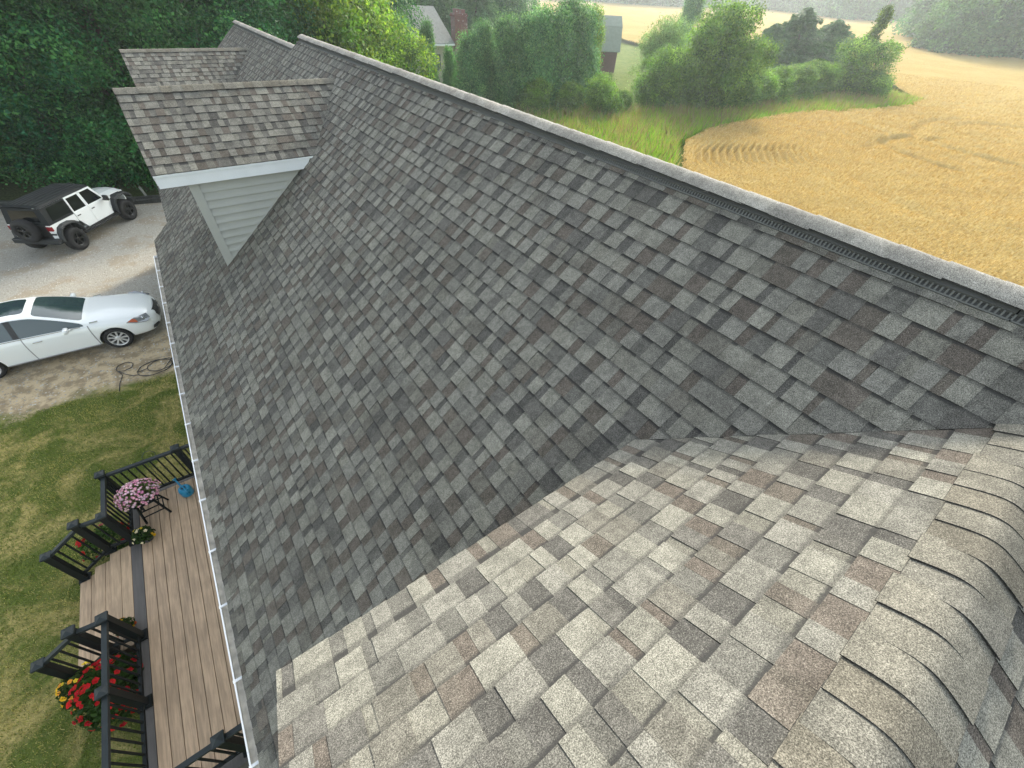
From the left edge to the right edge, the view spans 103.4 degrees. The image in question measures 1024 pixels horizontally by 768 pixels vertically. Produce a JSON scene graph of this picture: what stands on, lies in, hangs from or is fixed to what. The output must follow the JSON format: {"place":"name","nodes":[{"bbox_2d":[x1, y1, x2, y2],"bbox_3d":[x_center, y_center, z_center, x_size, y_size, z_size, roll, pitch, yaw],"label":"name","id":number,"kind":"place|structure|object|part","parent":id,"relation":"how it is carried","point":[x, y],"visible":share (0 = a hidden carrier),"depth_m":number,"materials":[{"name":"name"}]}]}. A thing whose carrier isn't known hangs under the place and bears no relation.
{"place":"outdoors","nodes":[
{"label":"outdoors","id":0,"kind":"place"},
{"bbox_2d":[0,200,12,206],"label":"landscape timber","id":1,"kind":"object","parent":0,"point":[3,202],"depth_m":18.62,"materials":[{"name":"grey wood"}]},
{"bbox_2d":[0,372,211,767],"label":"lawn grass","id":2,"kind":"structure","parent":0,"point":[47,544],"depth_m":8.72,"materials":[{"name":"green plant"}]},
{"bbox_2d":[395,5,467,82],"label":"neighbour house","id":3,"kind":"structure","parent":0,"point":[458,18],"depth_m":44.96,"materials":[{"name":"beige"}]},
{"bbox_2d":[436,54,440,70],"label":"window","id":4,"kind":"structure","parent":3,"relation":"in","point":[439,64],"depth_m":46.12,"materials":[{"name":"grey"}]},
{"bbox_2d":[0,0,909,767],"bbox_3d":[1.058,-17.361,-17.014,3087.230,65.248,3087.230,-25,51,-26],"label":"ground","id":5,"kind":"structure","parent":0,"point":[626,58],"depth_m":9.96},
{"bbox_2d":[0,15,52,182],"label":"broadleaf tree","id":6,"kind":"object","parent":5,"relation":"on","point":[3,168],"visible":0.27,"depth_m":20.41,"materials":[{"name":"green plant"}]},
{"bbox_2d":[0,183,136,249],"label":"off road vehicle","id":7,"kind":"object","parent":5,"relation":"on","point":[68,214],"visible":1,"depth_m":15.80,"materials":[{"name":"white paint"}]},
{"bbox_3d":[-18.115,-6.211,14.969,1.040,0.380,0.075,2,44,-2],"label":"rear window","id":8,"kind":"part","parent":7,"relation":"part of","materials":[{"name":"black glass"}]},
{"bbox_3d":[-17.377,-6.630,15.450,0.069,0.430,0.940,2,44,-2],"label":"rear side window","id":9,"kind":"part","parent":7,"relation":"part of","materials":[{"name":"black glass"}]},
{"bbox_3d":[-17.382,-7.017,16.298,0.164,1.175,0.775,2,44,-2],"label":"door","id":10,"kind":"part","parent":7,"relation":"part of","materials":[{"name":"white paint"}]},
{"bbox_3d":[-17.380,-7.603,16.896,0.164,1.175,0.970,2,44,-2],"label":"door","id":11,"kind":"part","parent":7,"relation":"part of","materials":[{"name":"white paint"}]},
{"bbox_2d":[0,0,149,191],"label":"broadleaf tree","id":12,"kind":"object","parent":5,"relation":"on","point":[73,165],"visible":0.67,"depth_m":18.34,"materials":[{"name":"green plant"}]},
{"bbox_2d":[55,660,96,710],"bbox_3d":[-6.611,4.641,6.262,0.707,0.639,0.633,-25,51,-26],"label":"marigold","id":13,"kind":"object","parent":5,"relation":"on","point":[71,682],"visible":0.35,"depth_m":6.06,"materials":[{"name":"yellow plant"}]},
{"bbox_2d":[0,291,160,377],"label":"parked sedan","id":14,"kind":"object","parent":5,"relation":"on","point":[32,329],"visible":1,"depth_m":11.48,"materials":[{"name":"white paint"}]},
{"bbox_3d":[-13.633,-1.308,10.653,0.483,0.436,0.225,-22,50,-24],"label":"side window","id":15,"kind":"part","parent":14,"relation":"part of","materials":[{"name":"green glass"}]},
{"bbox_3d":[-13.699,-0.771,10.881,1.033,0.689,0.090,-22,50,-24],"label":"door","id":16,"kind":"part","parent":14,"relation":"part of","materials":[{"name":"white paint"}]},
{"bbox_3d":[-12.763,-1.645,11.086,1.324,0.483,0.224,-22,50,-24],"label":"side window","id":17,"kind":"part","parent":14,"relation":"part of","materials":[{"name":"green glass"}]},
{"bbox_3d":[-12.667,-1.188,11.387,1.361,0.666,0.090,-22,50,-24],"label":"door","id":18,"kind":"part","parent":14,"relation":"part of","materials":[{"name":"white paint"}]},
{"bbox_2d":[0,203,172,418],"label":"gravel stones","id":19,"kind":"object","parent":5,"relation":"on","point":[85,296],"visible":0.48,"depth_m":14.63,"materials":[{"name":"grey gravel"}]},
{"bbox_2d":[23,9,178,161],"bbox_3d":[-24.177,-20.829,20.894,11.359,15.225,14.790,51,61,37],"label":"broadleaf tree","id":20,"kind":"object","parent":5,"relation":"on","point":[124,47],"depth_m":21.95,"materials":[{"name":"green plant"}]},
{"bbox_2d":[75,521,128,563],"bbox_3d":[-7.816,3.032,7.796,0.994,0.685,0.741,-25,51,-26],"label":"geranium","id":21,"kind":"object","parent":5,"relation":"on","point":[90,544],"visible":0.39,"depth_m":7.67,"materials":[{"name":"green plant"}]},
{"bbox_2d":[66,652,143,734],"bbox_3d":[-6.071,4.618,6.105,0.951,0.937,1.050,-25,51,-26],"label":"geranium","id":22,"kind":"object","parent":5,"relation":"on","point":[90,706],"visible":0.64,"depth_m":5.88,"materials":[{"name":"red plant"}]},
{"bbox_2d":[0,0,215,192],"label":"broadleaf tree","id":23,"kind":"object","parent":5,"relation":"on","point":[127,142],"visible":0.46,"depth_m":18.47,"materials":[{"name":"green plant"}]},
{"bbox_2d":[30,443,248,767],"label":"deck","id":24,"kind":"structure","parent":5,"relation":"on","point":[153,586],"depth_m":6.55,"materials":[{"name":"beige"}]},
{"bbox_2d":[115,616,136,636],"bbox_3d":[-6.258,3.914,6.522,0.305,0.313,0.288,-25,51,-26],"label":"marigold","id":25,"kind":"object","parent":24,"relation":"on","point":[128,621],"visible":0.25,"depth_m":6.54,"materials":[{"name":"green plant"}]},
{"bbox_2d":[131,525,155,543],"bbox_3d":[-6.907,2.826,7.562,0.379,0.355,0.381,-25,51,-26],"label":"marigold","id":26,"kind":"object","parent":24,"relation":"on","point":[146,535],"visible":1,"depth_m":7.49,"materials":[{"name":"green plant"}]},
{"bbox_2d":[132,490,171,523],"bbox_3d":[-7.082,2.372,7.915,0.442,0.503,0.382,-29,53,-28],"label":"plant stand","id":27,"kind":"object","parent":24,"relation":"on","point":[141,510],"visible":0.69,"depth_m":7.86,"materials":[{"name":"black metal"}]},
{"bbox_2d":[113,478,160,511],"bbox_3d":[-7.062,2.042,7.594,0.717,0.416,0.635,-25,51,-26],"label":"petunia","id":28,"kind":"object","parent":27,"relation":"on","point":[125,497],"visible":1,"depth_m":7.48,"materials":[{"name":"pink plant"}]},
{"bbox_2d":[172,478,193,496],"bbox_3d":[-6.767,2.123,8.298,0.425,0.344,0.224,26,49,21],"label":"watering can","id":29,"kind":"object","parent":24,"relation":"on","point":[185,490],"visible":1,"depth_m":8.26,"materials":[{"name":"blue plastic"}]},
{"bbox_2d":[115,357,172,390],"bbox_3d":[-9.977,-0.681,11.894,2.710,0.039,1.279,-25,51,-26],"label":"garden hose","id":30,"kind":"object","parent":5,"relation":"on","point":[145,369],"visible":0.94,"depth_m":11.60,"materials":[{"name":"black plastic"}]},
{"bbox_2d":[132,195,161,204],"bbox_3d":[-17.542,-9.096,19.861,2.572,0.265,0.320,-13,47,-16],"label":"landscape timber","id":31,"kind":"object","parent":5,"relation":"on","point":[148,199],"visible":0.29,"depth_m":19.71,"materials":[{"name":"grey wood"}]},
{"bbox_2d":[141,450,165,482],"bbox_3d":[-7.492,1.824,8.642,0.012,1.246,0.242,36,53,29],"label":"shepherd hook","id":32,"kind":"object","parent":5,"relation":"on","point":[150,467],"visible":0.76,"depth_m":8.41,"materials":[{"name":"black metal"}]},
{"bbox_2d":[90,0,304,89],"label":"broadleaf tree","id":33,"kind":"object","parent":5,"relation":"on","point":[217,22],"visible":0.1,"depth_m":19.61,"materials":[{"name":"green plant"}]},
{"bbox_2d":[173,0,333,47],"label":"broadleaf tree","id":34,"kind":"object","parent":5,"relation":"on","point":[278,6],"visible":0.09,"depth_m":21.18,"materials":[{"name":"green plant"}]},
{"bbox_2d":[266,0,392,63],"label":"maple tree","id":35,"kind":"object","parent":5,"relation":"on","point":[339,16],"visible":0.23,"depth_m":23.46,"materials":[{"name":"green plant"}]},
{"bbox_2d":[325,0,411,70],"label":"maple tree","id":36,"kind":"object","parent":5,"relation":"on","point":[377,48],"visible":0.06,"depth_m":27.34,"materials":[{"name":"green plant"}]},
{"bbox_2d":[361,0,443,79],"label":"maple tree","id":37,"kind":"object","parent":5,"relation":"on","point":[415,47],"visible":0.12,"depth_m":30.79,"materials":[{"name":"green plant"}]},
{"bbox_2d":[383,0,424,71],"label":"broadleaf tree","id":38,"kind":"object","parent":5,"relation":"on","point":[402,5],"visible":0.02,"depth_m":36.66,"materials":[{"name":"green plant"}]},
{"bbox_2d":[392,5,416,72],"bbox_3d":[-9.345,-28.207,35.193,3.052,7.026,3.111,19,46,15],"label":"cedar tree","id":39,"kind":"object","parent":5,"relation":"on","point":[407,24],"visible":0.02,"depth_m":33.22,"materials":[{"name":"green plant"}]},
{"bbox_2d":[417,16,440,82],"bbox_3d":[-7.475,-28.558,35.985,2.239,6.567,2.738,-2,45,-6],"label":"cedar tree","id":40,"kind":"object","parent":5,"relation":"on","point":[426,30],"visible":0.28,"depth_m":34.47,"materials":[{"name":"green plant"}]},
{"bbox_2d":[407,0,456,25],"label":"background tree","id":41,"kind":"object","parent":5,"relation":"on","point":[452,7],"visible":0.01,"depth_m":55.49,"materials":[{"name":"green plant"}]},
{"bbox_2d":[414,0,452,49],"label":"background tree","id":42,"kind":"object","parent":5,"relation":"on","point":[441,8],"visible":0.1,"depth_m":51.56,"materials":[{"name":"green plant"}]},
{"bbox_2d":[441,41,457,86],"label":"cedar tree","id":43,"kind":"object","parent":5,"relation":"on","point":[448,70],"visible":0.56,"depth_m":36.51,"materials":[{"name":"green plant"}]},
{"bbox_2d":[450,24,491,100],"bbox_3d":[-3.415,-27.790,35.753,4.163,6.148,4.085,5,44,2],"label":"cedar tree","id":44,"kind":"object","parent":5,"relation":"on","point":[468,72],"visible":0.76,"depth_m":35.00,"materials":[{"name":"green plant"}]},
{"bbox_2d":[453,0,501,50],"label":"background tree","id":45,"kind":"object","parent":5,"relation":"on","point":[479,9],"visible":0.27,"depth_m":53.39,"materials":[{"name":"green plant"}]},
{"bbox_2d":[469,17,501,99],"bbox_3d":[-2.461,-28.777,36.444,4.697,6.677,3.841,-33,55,-31],"label":"cedar tree","id":46,"kind":"object","parent":5,"relation":"on","point":[487,31],"visible":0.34,"depth_m":34.93,"materials":[{"name":"green plant"}]},
{"bbox_2d":[474,0,544,34],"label":"background tree","id":47,"kind":"object","parent":5,"relation":"on","point":[515,6],"visible":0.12,"depth_m":57.45,"materials":[{"name":"green plant"}]},
{"bbox_2d":[487,6,533,108],"bbox_3d":[-0.037,-27.738,34.984,5.250,7.465,5.151,9,45,6],"label":"cedar tree","id":48,"kind":"object","parent":5,"relation":"on","point":[509,47],"visible":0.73,"depth_m":33.91,"materials":[{"name":"green plant"}]},
{"bbox_2d":[511,75,555,115],"bbox_3d":[1.956,-24.853,35.131,3.852,3.266,4.214,-12,47,-16],"label":"round shrub","id":49,"kind":"object","parent":5,"relation":"on","point":[539,96],"visible":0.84,"depth_m":34.34,"materials":[{"name":"green plant"}]},
{"bbox_2d":[510,3,558,108],"bbox_3d":[1.835,-28.011,35.236,4.572,7.662,5.590,2,44,-2],"label":"cedar tree","id":50,"kind":"object","parent":5,"relation":"on","point":[539,28],"visible":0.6,"depth_m":33.49,"materials":[{"name":"green plant"}]},
{"bbox_2d":[529,0,578,109],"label":"cedar tree","id":51,"kind":"object","parent":5,"relation":"on","point":[565,19],"visible":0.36,"depth_m":34.17,"materials":[{"name":"green plant"}]},
{"bbox_2d":[550,79,587,112],"bbox_3d":[5.049,-25.703,36.435,3.439,2.916,3.763,13,45,9],"label":"round shrub","id":52,"kind":"object","parent":5,"relation":"on","point":[571,93],"visible":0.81,"depth_m":35.72,"materials":[{"name":"green plant"}]},
{"bbox_2d":[551,0,594,109],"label":"cedar tree","id":53,"kind":"object","parent":5,"relation":"on","point":[576,5],"visible":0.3,"depth_m":35.40,"materials":[{"name":"green plant"}]},
{"bbox_2d":[570,0,604,105],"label":"cedar tree","id":54,"kind":"object","parent":5,"relation":"on","point":[592,59],"visible":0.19,"depth_m":36.77,"materials":[{"name":"green plant"}]},
{"bbox_2d":[589,0,608,73],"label":"vine covered tree","id":55,"kind":"object","parent":5,"relation":"on","point":[599,38],"visible":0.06,"depth_m":38.24,"materials":[{"name":"green plant"}]},
{"bbox_2d":[583,71,627,115],"bbox_3d":[8.204,-25.627,36.064,4.265,3.616,4.666,0,44,-4],"label":"round shrub","id":56,"kind":"object","parent":5,"relation":"on","point":[603,92],"visible":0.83,"depth_m":35.21,"materials":[{"name":"green plant"}]},
{"bbox_2d":[617,89,635,110],"bbox_3d":[10.067,-26.101,37.561,2.751,2.333,3.010,19,46,15],"label":"round shrub","id":57,"kind":"object","parent":5,"relation":"on","point":[628,95],"visible":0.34,"depth_m":36.83,"materials":[{"name":"green plant"}]},
{"bbox_2d":[624,11,700,93],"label":"broadleaf tree","id":58,"kind":"object","parent":5,"relation":"on","point":[673,31],"visible":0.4,"depth_m":43.77,"materials":[{"name":"green plant"}]},
{"bbox_2d":[631,43,697,108],"bbox_3d":[14.861,-29.797,39.409,6.161,5.508,5.968,-19,49,-21],"label":"green tree","id":59,"kind":"object","parent":5,"relation":"on","point":[655,85],"visible":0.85,"depth_m":38.66,"materials":[{"name":"green plant"}]},
{"bbox_2d":[678,0,707,60],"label":"columnar tree","id":60,"kind":"object","parent":5,"relation":"on","point":[691,11],"visible":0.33,"depth_m":67.21,"materials":[{"name":"green plant"}]},
{"bbox_2d":[674,0,784,111],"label":"green tree","id":61,"kind":"object","parent":5,"relation":"on","point":[717,39],"visible":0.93,"depth_m":36.45,"materials":[{"name":"green plant"}]},
{"bbox_2d":[719,55,763,109],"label":"green tree","id":62,"kind":"object","parent":5,"relation":"on","point":[753,88],"visible":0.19,"depth_m":40.15,"materials":[{"name":"green plant"}]},
{"bbox_2d":[584,0,927,21],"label":"distant wood","id":63,"kind":"object","parent":5,"relation":"on","point":[855,9],"visible":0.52,"depth_m":192.52,"materials":[{"name":"green plant"}]},
{"bbox_2d":[750,69,783,104],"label":"hedge shrub","id":64,"kind":"object","parent":5,"relation":"on","point":[769,79],"visible":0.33,"depth_m":41.80,"materials":[{"name":"green plant"}]},
{"bbox_2d":[753,23,791,67],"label":"spruce tree","id":65,"kind":"object","parent":5,"relation":"on","point":[775,30],"visible":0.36,"depth_m":56.61,"materials":[{"name":"green plant"}]},
{"bbox_2d":[762,65,797,102],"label":"hedge shrub","id":66,"kind":"object","parent":5,"relation":"on","point":[785,72],"visible":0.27,"depth_m":43.30,"materials":[{"name":"green plant"}]},
{"bbox_2d":[779,62,823,100],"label":"hedge shrub","id":67,"kind":"object","parent":5,"relation":"on","point":[806,77],"visible":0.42,"depth_m":45.46,"materials":[{"name":"green plant"}]},
{"bbox_2d":[773,5,831,67],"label":"spruce tree","id":68,"kind":"object","parent":5,"relation":"on","point":[803,31],"visible":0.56,"depth_m":56.91,"materials":[{"name":"green plant"}]},
{"bbox_2d":[790,61,816,68],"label":"hedge shrub","id":69,"kind":"object","parent":5,"relation":"on","point":[800,63],"visible":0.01,"depth_m":51.42,"materials":[{"name":"green plant"}]},
{"bbox_2d":[799,58,845,94],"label":"hedge shrub","id":70,"kind":"object","parent":5,"relation":"on","point":[830,73],"visible":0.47,"depth_m":47.85,"materials":[{"name":"green plant"}]},
{"bbox_2d":[805,18,856,63],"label":"spruce tree","id":71,"kind":"object","parent":5,"relation":"on","point":[838,30],"visible":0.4,"depth_m":57.77,"materials":[{"name":"green plant"}]},
{"bbox_2d":[825,33,908,99],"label":"field edge tree","id":72,"kind":"object","parent":5,"relation":"on","point":[857,70],"visible":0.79,"depth_m":48.63,"materials":[{"name":"green plant"}]},
{"bbox_2d":[861,4,896,52],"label":"tree","id":73,"kind":"object","parent":5,"relation":"on","point":[883,21],"visible":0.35,"depth_m":50.52,"materials":[{"name":"green plant"}]},
{"bbox_2d":[882,70,896,87],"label":"field edge tree","id":74,"kind":"object","parent":5,"relation":"on","point":[891,77],"visible":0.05,"depth_m":51.19,"materials":[{"name":"green plant"}]},
{"bbox_2d":[889,0,944,37],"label":"tree","id":75,"kind":"object","parent":5,"relation":"on","point":[906,27],"visible":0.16,"depth_m":119.24,"materials":[{"name":"green plant"}]},
{"bbox_2d":[907,0,969,49],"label":"tree","id":76,"kind":"object","parent":5,"relation":"on","point":[931,19],"visible":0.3,"depth_m":100.61,"materials":[{"name":"green plant"}]},
{"bbox_2d":[915,0,1023,57],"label":"tree","id":77,"kind":"object","parent":5,"relation":"on","point":[965,31],"visible":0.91,"depth_m":91.36,"materials":[{"name":"green plant"}]},
{"bbox_2d":[974,0,1023,58],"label":"tree","id":78,"kind":"object","parent":5,"relation":"on","point":[1008,39],"visible":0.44,"depth_m":90.71,"materials":[{"name":"green plant"}]},
{"bbox_2d":[996,11,1023,57],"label":"tree","id":79,"kind":"object","parent":5,"relation":"on","point":[1012,49],"visible":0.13,"depth_m":92.56,"materials":[{"name":"green plant"}]},
{"bbox_2d":[112,20,1023,767],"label":"house","id":80,"kind":"structure","parent":0,"point":[516,438],"depth_m":2.67,"materials":[{"name":"tile"}]},
{"bbox_2d":[598,15,622,72],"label":"barn","id":81,"kind":"structure","parent":0,"point":[612,41],"depth_m":57.48,"materials":[{"name":"white metal"}]},
{"bbox_2d":[516,87,929,165],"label":"tall grass","id":82,"kind":"structure","parent":0,"point":[661,133],"depth_m":35.29,"materials":[{"name":"green plant"}]},
{"bbox_2d":[537,0,1023,285],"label":"wheat field","id":83,"kind":"structure","parent":0,"point":[1005,71],"depth_m":30.23,"materials":[{"name":"beige plant"}]},
{"bbox_2d":[683,72,1023,286],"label":"wheat heads","id":84,"kind":"object","parent":83,"relation":"on","point":[955,129],"visible":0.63,"depth_m":28.29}
]}

